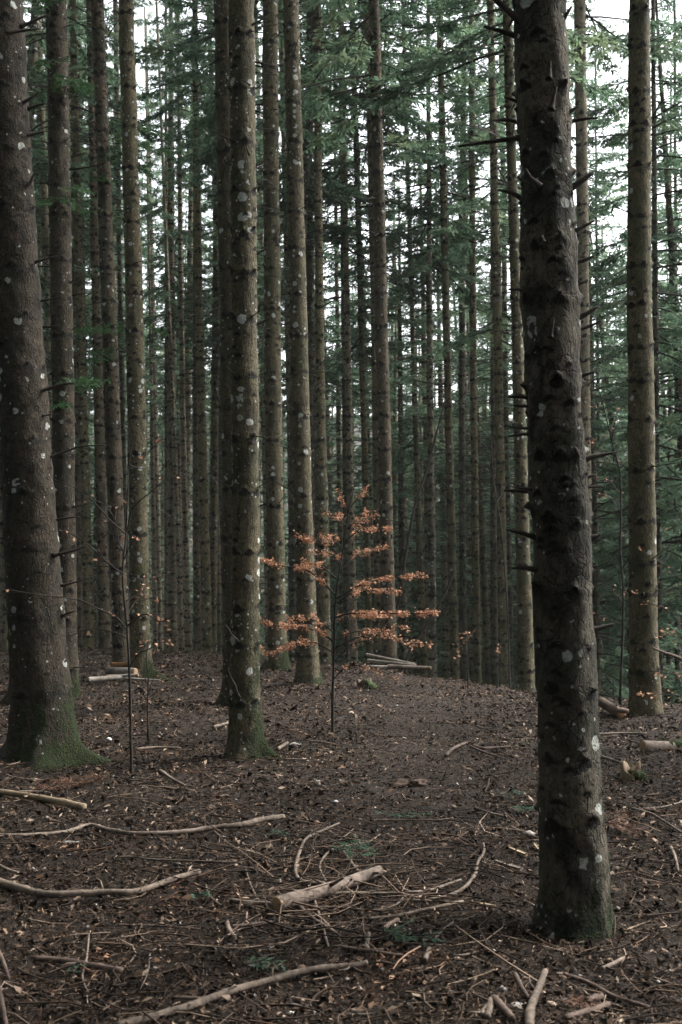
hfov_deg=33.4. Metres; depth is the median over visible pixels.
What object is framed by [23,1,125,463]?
conifer tree
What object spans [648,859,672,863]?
fallen branch
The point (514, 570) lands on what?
conifer tree
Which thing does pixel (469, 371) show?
conifer tree
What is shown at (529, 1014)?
fallen branch
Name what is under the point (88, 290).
conifer tree
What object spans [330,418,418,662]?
conifer tree
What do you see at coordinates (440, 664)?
conifer tree
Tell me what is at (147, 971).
fallen branch
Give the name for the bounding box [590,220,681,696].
conifer tree
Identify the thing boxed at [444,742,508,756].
fallen branch
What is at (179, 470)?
conifer tree
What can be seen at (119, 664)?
log
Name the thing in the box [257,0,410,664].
conifer tree
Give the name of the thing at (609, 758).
fallen branch
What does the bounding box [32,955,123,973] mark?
fallen branch
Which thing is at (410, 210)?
conifer tree
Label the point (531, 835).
fallen branch
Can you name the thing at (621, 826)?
fir bough
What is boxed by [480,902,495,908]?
wood chip
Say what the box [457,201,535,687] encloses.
conifer tree
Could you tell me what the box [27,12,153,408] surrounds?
conifer tree
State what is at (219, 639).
conifer tree
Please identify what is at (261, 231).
conifer tree
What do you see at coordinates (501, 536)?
young tree
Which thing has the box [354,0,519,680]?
conifer tree
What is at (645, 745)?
log
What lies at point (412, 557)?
conifer tree
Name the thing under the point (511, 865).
wood chip
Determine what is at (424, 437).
conifer tree
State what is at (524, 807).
fir bough
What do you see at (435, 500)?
conifer tree
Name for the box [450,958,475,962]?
fallen branch
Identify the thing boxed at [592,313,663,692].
conifer tree
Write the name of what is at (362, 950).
fallen branch
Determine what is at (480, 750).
fallen branch
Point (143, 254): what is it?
conifer tree
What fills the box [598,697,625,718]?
log
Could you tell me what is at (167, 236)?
conifer tree
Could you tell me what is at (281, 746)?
fallen branch
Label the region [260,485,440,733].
young tree
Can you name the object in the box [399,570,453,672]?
leaning dead stem
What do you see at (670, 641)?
conifer tree
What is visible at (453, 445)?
conifer tree
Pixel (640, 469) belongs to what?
conifer tree
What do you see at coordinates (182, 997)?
fallen branch
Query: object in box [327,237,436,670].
conifer tree
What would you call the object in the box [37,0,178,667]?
conifer tree
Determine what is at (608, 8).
sky
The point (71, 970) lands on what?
fir bough
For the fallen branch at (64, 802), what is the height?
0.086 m
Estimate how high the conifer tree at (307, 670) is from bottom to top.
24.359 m
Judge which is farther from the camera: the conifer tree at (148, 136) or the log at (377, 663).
the conifer tree at (148, 136)
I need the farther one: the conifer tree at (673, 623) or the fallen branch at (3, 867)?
the conifer tree at (673, 623)
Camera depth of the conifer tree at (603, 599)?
35.77 m
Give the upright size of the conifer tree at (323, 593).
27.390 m
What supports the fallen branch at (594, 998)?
on the ground
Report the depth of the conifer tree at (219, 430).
35.98 m
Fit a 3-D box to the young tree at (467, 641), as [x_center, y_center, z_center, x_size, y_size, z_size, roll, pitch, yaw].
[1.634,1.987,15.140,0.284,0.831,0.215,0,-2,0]
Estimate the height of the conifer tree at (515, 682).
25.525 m
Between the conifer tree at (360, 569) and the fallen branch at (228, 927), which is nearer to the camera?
the fallen branch at (228, 927)
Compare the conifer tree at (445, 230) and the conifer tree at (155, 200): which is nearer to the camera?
the conifer tree at (445, 230)
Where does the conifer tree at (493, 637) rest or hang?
on the ground
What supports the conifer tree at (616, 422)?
on the ground
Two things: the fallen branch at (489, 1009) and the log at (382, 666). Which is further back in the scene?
the log at (382, 666)
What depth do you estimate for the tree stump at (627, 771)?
8.78 m
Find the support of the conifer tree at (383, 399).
on the ground
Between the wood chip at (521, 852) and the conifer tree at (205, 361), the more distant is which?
the conifer tree at (205, 361)
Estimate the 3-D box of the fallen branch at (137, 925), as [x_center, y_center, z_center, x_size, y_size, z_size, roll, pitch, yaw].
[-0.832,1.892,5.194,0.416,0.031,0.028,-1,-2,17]
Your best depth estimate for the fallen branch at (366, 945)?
4.97 m
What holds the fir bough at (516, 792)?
on the ground
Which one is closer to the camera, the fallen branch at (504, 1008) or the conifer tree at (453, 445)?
the fallen branch at (504, 1008)
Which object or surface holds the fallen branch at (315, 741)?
on the ground
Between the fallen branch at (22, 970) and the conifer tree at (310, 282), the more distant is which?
the conifer tree at (310, 282)
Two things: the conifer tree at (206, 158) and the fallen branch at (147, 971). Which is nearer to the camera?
the fallen branch at (147, 971)
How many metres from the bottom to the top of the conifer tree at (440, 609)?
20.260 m
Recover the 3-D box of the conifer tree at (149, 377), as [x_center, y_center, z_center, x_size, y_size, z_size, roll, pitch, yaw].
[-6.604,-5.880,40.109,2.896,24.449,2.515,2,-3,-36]
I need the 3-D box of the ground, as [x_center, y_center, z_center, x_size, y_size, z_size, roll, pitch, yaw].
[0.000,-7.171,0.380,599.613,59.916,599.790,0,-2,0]
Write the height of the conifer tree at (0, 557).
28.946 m
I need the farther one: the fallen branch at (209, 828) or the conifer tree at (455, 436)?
the conifer tree at (455, 436)
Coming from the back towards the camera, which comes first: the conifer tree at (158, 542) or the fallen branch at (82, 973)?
the conifer tree at (158, 542)
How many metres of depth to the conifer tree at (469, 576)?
34.24 m
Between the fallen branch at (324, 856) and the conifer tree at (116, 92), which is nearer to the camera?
the fallen branch at (324, 856)
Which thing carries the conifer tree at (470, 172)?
on the ground
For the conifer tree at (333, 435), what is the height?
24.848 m
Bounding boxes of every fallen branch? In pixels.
[0,789,86,810]
[0,814,284,836]
[0,864,18,873]
[0,869,200,897]
[0,950,10,980]
[0,985,7,1023]
[16,967,69,983]
[19,790,46,792]
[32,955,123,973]
[81,934,89,991]
[115,956,397,1023]
[117,856,241,863]
[117,923,199,929]
[134,746,180,749]
[140,953,150,989]
[159,769,185,785]
[174,995,198,999]
[204,882,220,904]
[212,722,227,728]
[225,921,236,939]
[230,879,461,904]
[231,920,271,927]
[245,869,258,900]
[275,741,288,750]
[285,758,304,759]
[293,822,339,884]
[297,904,339,935]
[306,897,403,910]
[310,740,333,744]
[313,900,329,947]
[318,848,333,881]
[331,944,383,952]
[343,850,359,872]
[345,1012,376,1015]
[352,931,370,947]
[369,817,453,820]
[369,900,463,919]
[373,950,408,958]
[374,917,399,930]
[412,842,485,902]
[422,946,431,961]
[433,921,453,938]
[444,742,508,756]
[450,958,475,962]
[453,950,478,956]
[468,1004,486,1015]
[469,744,502,759]
[474,807,506,816]
[474,993,515,1021]
[484,996,492,1019]
[510,825,538,837]
[512,972,529,999]
[524,968,547,1023]
[562,972,649,1009]
[563,1001,610,1023]
[578,985,603,1003]
[599,732,645,734]
[600,956,627,970]
[601,755,619,763]
[630,806,681,833]
[643,801,681,809]
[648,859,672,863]
[669,845,679,872]
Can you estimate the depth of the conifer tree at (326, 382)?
33.29 m
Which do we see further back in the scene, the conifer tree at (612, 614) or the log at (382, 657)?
the conifer tree at (612, 614)
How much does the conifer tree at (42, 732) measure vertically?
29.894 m
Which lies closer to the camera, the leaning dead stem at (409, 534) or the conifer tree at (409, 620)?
the leaning dead stem at (409, 534)
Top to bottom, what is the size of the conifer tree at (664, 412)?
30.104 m
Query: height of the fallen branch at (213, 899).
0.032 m
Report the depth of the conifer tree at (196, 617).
29.96 m
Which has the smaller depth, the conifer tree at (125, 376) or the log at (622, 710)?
the log at (622, 710)
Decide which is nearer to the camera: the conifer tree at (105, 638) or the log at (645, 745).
the log at (645, 745)
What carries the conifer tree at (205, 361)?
on the ground
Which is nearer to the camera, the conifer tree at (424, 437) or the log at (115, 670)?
the log at (115, 670)
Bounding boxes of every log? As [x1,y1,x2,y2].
[87,675,124,681]
[105,667,137,674]
[106,674,138,677]
[111,662,127,666]
[125,677,160,680]
[272,865,382,912]
[362,665,386,667]
[366,653,414,663]
[367,659,415,665]
[368,662,387,664]
[387,664,430,669]
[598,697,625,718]
[616,706,628,713]
[639,739,681,751]
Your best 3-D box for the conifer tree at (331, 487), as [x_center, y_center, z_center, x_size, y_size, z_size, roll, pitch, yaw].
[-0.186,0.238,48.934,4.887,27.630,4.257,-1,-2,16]
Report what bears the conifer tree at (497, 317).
on the ground
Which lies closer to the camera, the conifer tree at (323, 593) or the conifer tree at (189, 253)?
the conifer tree at (323, 593)
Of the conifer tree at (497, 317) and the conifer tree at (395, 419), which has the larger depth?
the conifer tree at (395, 419)
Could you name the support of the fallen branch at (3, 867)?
on the ground
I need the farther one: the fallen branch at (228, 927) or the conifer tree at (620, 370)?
the conifer tree at (620, 370)
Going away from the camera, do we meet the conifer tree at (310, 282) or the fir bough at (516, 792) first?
the fir bough at (516, 792)
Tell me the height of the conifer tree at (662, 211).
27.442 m
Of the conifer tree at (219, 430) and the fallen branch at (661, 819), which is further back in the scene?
the conifer tree at (219, 430)
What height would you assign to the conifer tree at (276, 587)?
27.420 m
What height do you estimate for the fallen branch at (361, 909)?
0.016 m
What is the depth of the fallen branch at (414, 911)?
5.37 m
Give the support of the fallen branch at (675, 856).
on the ground
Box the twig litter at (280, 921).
[0,647,681,1023]
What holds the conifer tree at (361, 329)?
on the ground
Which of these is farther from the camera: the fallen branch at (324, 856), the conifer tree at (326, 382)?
the conifer tree at (326, 382)
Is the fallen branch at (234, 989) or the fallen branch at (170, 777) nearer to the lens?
the fallen branch at (234, 989)
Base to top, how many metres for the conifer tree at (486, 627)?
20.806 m
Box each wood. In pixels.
[35,117,681,686]
[391,778,429,788]
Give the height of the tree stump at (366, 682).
0.222 m
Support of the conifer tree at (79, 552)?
on the ground
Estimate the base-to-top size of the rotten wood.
0.099 m
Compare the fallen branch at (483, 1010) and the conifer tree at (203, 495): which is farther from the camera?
the conifer tree at (203, 495)
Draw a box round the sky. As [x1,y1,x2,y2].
[23,0,681,420]
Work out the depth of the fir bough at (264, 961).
4.66 m
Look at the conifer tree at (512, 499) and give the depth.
54.15 m
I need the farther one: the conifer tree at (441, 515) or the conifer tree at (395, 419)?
the conifer tree at (395, 419)
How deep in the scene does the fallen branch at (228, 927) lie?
5.08 m
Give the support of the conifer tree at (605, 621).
on the ground
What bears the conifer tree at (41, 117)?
on the ground
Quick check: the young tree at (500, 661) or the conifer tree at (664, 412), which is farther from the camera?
the conifer tree at (664, 412)
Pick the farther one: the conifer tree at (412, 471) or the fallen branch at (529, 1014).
the conifer tree at (412, 471)
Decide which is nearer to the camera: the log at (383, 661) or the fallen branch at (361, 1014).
the fallen branch at (361, 1014)
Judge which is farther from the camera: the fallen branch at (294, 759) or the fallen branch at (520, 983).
the fallen branch at (294, 759)
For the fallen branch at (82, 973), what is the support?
on the ground
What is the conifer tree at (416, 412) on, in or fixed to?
on the ground
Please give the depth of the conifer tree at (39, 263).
39.75 m
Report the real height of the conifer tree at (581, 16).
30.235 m
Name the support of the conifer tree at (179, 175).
on the ground
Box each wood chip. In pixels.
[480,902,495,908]
[495,860,522,870]
[508,847,527,855]
[533,842,538,850]
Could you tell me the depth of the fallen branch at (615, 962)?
4.82 m
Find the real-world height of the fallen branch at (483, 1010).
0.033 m
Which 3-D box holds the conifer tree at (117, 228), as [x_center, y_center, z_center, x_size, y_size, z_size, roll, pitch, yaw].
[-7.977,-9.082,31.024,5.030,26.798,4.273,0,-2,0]
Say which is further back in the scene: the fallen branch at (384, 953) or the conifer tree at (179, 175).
the conifer tree at (179, 175)
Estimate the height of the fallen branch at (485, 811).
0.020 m
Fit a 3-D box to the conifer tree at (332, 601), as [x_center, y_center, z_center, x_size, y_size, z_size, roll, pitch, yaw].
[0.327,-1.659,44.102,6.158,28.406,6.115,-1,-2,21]
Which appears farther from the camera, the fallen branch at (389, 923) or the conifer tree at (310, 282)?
the conifer tree at (310, 282)
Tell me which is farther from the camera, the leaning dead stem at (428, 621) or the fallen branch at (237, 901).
the leaning dead stem at (428, 621)
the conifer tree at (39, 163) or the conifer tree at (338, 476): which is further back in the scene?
the conifer tree at (338, 476)
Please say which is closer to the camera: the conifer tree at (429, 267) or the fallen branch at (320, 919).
the fallen branch at (320, 919)
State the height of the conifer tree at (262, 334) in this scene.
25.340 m
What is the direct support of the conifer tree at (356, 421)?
on the ground
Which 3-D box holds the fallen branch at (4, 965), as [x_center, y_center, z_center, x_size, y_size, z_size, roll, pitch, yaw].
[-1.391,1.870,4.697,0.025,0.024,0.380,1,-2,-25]
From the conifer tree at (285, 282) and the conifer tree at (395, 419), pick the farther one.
the conifer tree at (395, 419)
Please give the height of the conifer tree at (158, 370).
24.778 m
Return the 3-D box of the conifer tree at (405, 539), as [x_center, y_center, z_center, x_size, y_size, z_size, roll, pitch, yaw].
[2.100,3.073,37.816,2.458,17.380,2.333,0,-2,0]
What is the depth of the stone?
4.21 m
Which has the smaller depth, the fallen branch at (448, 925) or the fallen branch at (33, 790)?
the fallen branch at (448, 925)
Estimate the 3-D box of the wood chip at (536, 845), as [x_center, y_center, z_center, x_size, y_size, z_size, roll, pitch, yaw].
[1.099,1.877,6.377,0.026,0.023,0.107,0,-2,-5]
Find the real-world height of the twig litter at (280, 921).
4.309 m
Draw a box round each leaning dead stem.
[396,399,445,620]
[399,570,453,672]
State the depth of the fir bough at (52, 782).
8.20 m
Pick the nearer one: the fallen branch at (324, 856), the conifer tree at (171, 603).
the fallen branch at (324, 856)
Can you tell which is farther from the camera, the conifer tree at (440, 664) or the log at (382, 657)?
the conifer tree at (440, 664)
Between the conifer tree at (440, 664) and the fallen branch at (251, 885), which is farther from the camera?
the conifer tree at (440, 664)
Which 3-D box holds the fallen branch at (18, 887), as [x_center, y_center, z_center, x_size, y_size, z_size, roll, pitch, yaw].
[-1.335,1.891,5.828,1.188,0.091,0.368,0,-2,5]
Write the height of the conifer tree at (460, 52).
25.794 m
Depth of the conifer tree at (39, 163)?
24.53 m
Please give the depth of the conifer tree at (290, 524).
25.16 m
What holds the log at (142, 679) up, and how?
on the ground
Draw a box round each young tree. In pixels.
[6,426,180,772]
[136,638,163,741]
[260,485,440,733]
[442,422,512,688]
[452,631,474,688]
[496,644,501,684]
[581,389,667,706]
[625,548,681,698]
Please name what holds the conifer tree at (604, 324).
on the ground
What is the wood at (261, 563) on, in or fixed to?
on the ground
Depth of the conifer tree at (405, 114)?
24.12 m
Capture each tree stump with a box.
[356,677,376,689]
[619,758,647,782]
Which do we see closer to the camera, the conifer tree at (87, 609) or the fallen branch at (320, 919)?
the fallen branch at (320, 919)
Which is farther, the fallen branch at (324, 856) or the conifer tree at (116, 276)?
the conifer tree at (116, 276)
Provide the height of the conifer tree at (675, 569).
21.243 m
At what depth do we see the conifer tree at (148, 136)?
21.20 m
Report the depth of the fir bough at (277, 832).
6.78 m
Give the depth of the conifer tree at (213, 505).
31.81 m
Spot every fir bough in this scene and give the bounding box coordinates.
[34,775,70,791]
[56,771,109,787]
[65,963,86,972]
[190,890,212,897]
[245,954,286,971]
[266,828,289,836]
[330,835,377,857]
[371,811,431,817]
[378,913,444,946]
[498,789,526,798]
[514,804,533,811]
[554,994,597,1009]
[605,814,653,837]
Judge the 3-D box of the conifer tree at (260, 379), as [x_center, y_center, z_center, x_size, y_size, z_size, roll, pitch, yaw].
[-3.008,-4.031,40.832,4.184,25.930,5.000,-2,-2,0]
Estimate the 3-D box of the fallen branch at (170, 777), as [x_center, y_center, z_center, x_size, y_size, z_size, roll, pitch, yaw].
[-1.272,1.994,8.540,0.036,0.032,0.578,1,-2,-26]
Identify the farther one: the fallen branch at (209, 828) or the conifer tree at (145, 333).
the conifer tree at (145, 333)
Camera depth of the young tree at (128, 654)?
8.86 m
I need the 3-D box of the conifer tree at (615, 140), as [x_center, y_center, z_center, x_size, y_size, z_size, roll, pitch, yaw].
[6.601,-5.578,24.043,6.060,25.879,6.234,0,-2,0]
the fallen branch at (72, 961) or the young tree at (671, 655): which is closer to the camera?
the fallen branch at (72, 961)
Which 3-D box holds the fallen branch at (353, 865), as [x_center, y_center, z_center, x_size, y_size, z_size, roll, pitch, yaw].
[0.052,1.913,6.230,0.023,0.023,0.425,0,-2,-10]
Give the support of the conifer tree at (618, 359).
on the ground
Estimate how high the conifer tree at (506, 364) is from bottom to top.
25.475 m
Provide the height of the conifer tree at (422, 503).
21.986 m
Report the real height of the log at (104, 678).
0.074 m
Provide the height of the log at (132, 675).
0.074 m
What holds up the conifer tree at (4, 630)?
on the ground
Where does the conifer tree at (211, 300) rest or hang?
on the ground
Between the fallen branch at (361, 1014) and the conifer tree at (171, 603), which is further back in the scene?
the conifer tree at (171, 603)
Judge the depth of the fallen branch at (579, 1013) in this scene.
4.17 m
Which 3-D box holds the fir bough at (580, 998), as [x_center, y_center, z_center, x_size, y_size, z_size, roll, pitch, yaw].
[0.885,1.836,4.268,0.161,0.058,0.150,-1,-2,18]
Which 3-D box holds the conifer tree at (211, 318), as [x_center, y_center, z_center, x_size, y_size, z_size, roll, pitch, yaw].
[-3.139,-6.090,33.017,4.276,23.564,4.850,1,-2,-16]
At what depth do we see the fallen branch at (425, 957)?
4.75 m
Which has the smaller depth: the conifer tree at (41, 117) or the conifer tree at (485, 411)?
the conifer tree at (41, 117)
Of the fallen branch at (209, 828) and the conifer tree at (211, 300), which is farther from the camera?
the conifer tree at (211, 300)
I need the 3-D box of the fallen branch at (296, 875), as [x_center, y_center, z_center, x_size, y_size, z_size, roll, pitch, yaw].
[-0.148,1.925,6.502,0.183,0.040,1.380,0,-2,4]
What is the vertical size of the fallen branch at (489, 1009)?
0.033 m
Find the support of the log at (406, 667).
on the ground
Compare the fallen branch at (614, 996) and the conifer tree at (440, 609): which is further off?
the conifer tree at (440, 609)
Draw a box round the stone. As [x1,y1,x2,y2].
[506,1002,522,1009]
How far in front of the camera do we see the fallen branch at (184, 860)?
6.20 m
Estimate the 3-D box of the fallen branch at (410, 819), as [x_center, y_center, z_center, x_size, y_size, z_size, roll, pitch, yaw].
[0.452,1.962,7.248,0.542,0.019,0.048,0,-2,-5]
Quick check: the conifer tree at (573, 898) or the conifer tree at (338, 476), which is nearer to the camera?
the conifer tree at (573, 898)
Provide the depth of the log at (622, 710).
11.81 m
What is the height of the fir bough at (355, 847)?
0.102 m
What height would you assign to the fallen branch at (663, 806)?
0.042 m
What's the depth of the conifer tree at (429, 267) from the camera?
28.09 m
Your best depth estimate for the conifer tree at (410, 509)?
47.85 m
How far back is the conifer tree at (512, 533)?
50.84 m
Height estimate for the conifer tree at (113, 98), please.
24.866 m
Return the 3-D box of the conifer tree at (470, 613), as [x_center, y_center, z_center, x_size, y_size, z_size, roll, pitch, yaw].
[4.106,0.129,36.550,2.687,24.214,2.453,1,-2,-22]
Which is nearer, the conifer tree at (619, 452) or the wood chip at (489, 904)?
the wood chip at (489, 904)
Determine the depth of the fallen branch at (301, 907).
5.27 m
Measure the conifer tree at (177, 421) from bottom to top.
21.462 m
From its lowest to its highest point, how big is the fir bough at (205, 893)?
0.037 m
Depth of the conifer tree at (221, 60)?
13.00 m
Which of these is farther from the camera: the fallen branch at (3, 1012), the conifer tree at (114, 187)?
the conifer tree at (114, 187)
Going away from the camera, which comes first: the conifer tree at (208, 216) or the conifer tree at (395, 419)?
the conifer tree at (395, 419)
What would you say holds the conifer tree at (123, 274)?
on the ground
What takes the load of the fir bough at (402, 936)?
on the ground
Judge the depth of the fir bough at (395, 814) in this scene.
7.32 m
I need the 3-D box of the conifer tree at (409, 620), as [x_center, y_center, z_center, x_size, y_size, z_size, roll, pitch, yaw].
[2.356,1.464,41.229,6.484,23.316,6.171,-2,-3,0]
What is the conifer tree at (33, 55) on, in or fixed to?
on the ground
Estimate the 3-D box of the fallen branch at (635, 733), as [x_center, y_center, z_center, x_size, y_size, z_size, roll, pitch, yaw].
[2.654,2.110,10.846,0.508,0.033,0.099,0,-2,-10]
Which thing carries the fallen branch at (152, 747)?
on the ground
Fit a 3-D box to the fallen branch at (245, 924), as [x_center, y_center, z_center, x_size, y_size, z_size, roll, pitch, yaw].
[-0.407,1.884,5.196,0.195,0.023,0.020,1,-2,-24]
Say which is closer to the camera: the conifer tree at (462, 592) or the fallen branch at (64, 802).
the fallen branch at (64, 802)
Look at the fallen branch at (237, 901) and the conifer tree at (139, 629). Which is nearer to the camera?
the fallen branch at (237, 901)
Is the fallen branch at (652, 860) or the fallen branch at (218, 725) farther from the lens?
the fallen branch at (218, 725)
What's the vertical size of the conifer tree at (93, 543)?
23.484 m
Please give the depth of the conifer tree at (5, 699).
12.93 m
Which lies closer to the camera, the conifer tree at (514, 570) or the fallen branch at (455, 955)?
the fallen branch at (455, 955)
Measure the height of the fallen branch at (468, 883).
0.062 m
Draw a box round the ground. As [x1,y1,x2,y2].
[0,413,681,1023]
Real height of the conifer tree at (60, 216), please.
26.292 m
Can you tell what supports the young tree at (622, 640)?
on the ground
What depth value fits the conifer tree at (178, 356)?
45.65 m
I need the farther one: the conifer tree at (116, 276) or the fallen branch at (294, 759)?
the conifer tree at (116, 276)
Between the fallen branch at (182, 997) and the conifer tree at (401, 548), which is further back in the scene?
the conifer tree at (401, 548)
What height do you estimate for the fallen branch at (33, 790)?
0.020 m
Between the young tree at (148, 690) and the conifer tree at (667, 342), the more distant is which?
the conifer tree at (667, 342)
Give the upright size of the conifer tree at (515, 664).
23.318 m
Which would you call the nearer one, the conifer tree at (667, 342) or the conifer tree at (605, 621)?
the conifer tree at (605, 621)
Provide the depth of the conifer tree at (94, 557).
48.72 m
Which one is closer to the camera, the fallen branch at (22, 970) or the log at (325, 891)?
the fallen branch at (22, 970)
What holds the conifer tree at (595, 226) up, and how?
on the ground
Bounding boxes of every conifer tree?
[0,0,111,771]
[0,2,88,649]
[0,120,47,650]
[0,441,9,706]
[22,0,120,454]
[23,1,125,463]
[24,0,118,367]
[25,0,169,430]
[26,26,91,362]
[27,0,106,697]
[27,0,143,415]
[27,0,154,647]
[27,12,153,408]
[27,64,124,395]
[28,0,145,648]
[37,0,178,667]
[41,42,148,530]
[41,262,107,583]
[42,3,163,644]
[43,9,154,538]
[79,0,186,648]
[83,108,163,646]
[84,0,161,613]
[87,68,147,635]
[87,68,154,583]
[87,108,128,536]
[89,139,126,601]
[116,0,172,680]
[118,0,210,651]
[122,66,163,537]
[124,6,192,650]
[124,18,179,650]
[134,0,369,465]
[137,0,221,651]
[139,8,219,651]
[140,0,204,650]
[143,6,202,651]
[143,30,212,650]
[145,160,192,565]
[146,177,207,546]
[156,117,192,576]
[159,0,220,651]
[159,100,212,604]
[160,1,284,623]
[173,0,259,651]
[176,0,260,648]
[181,3,263,572]
[190,132,211,651]
[190,215,212,477]
[191,219,221,653]
[201,0,281,760]
[204,1,417,661]
[205,60,286,635]
[207,0,231,707]
[207,49,282,507]
[212,0,354,670]
[254,0,285,658]
[254,0,440,664]
[255,0,391,647]
[255,0,474,664]
[255,1,342,574]
[256,0,475,670]
[256,13,357,573]
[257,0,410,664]
[257,2,404,662]
[264,0,325,684]
[278,8,439,666]
[281,19,394,663]
[284,207,363,664]
[285,105,416,664]
[286,6,441,664]
[315,182,468,672]
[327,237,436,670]
[328,325,441,670]
[329,349,397,656]
[330,0,658,691]
[330,178,441,661]
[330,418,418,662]
[332,242,459,674]
[339,0,489,678]
[351,0,488,676]
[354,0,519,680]
[358,352,441,676]
[363,304,423,629]
[365,314,440,679]
[389,0,519,680]
[389,350,424,672]
[391,0,520,684]
[391,117,470,676]
[395,171,532,671]
[397,314,439,675]
[404,324,441,672]
[405,0,617,686]
[406,185,485,679]
[407,353,484,679]
[409,0,520,684]
[410,155,532,665]
[413,421,467,678]
[418,262,516,674]
[425,386,517,686]
[433,214,534,683]
[434,14,528,688]
[435,150,515,680]
[437,192,535,688]
[438,262,516,674]
[439,168,514,684]
[456,323,490,679]
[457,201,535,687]
[458,0,616,944]
[480,124,681,700]
[485,347,531,676]
[489,422,602,683]
[495,0,681,639]
[497,0,681,699]
[511,402,534,673]
[511,458,620,692]
[512,44,681,675]
[514,0,681,701]
[534,215,627,688]
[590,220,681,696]
[591,248,665,634]
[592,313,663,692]
[594,0,681,698]
[596,0,681,703]
[596,192,681,700]
[596,287,673,688]
[598,79,681,703]
[602,0,681,715]
[604,158,681,704]
[609,245,666,679]
[611,209,681,665]
[628,186,681,695]
[652,260,681,647]
[658,232,681,635]
[660,388,681,703]
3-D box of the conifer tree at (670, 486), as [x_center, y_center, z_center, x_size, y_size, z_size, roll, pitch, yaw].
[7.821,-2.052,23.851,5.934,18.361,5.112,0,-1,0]
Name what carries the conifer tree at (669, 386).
on the ground
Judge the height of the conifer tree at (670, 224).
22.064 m
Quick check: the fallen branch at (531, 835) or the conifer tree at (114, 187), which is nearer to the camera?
the fallen branch at (531, 835)
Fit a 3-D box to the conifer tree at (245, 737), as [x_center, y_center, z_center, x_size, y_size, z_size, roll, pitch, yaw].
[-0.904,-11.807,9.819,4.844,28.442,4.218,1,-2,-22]

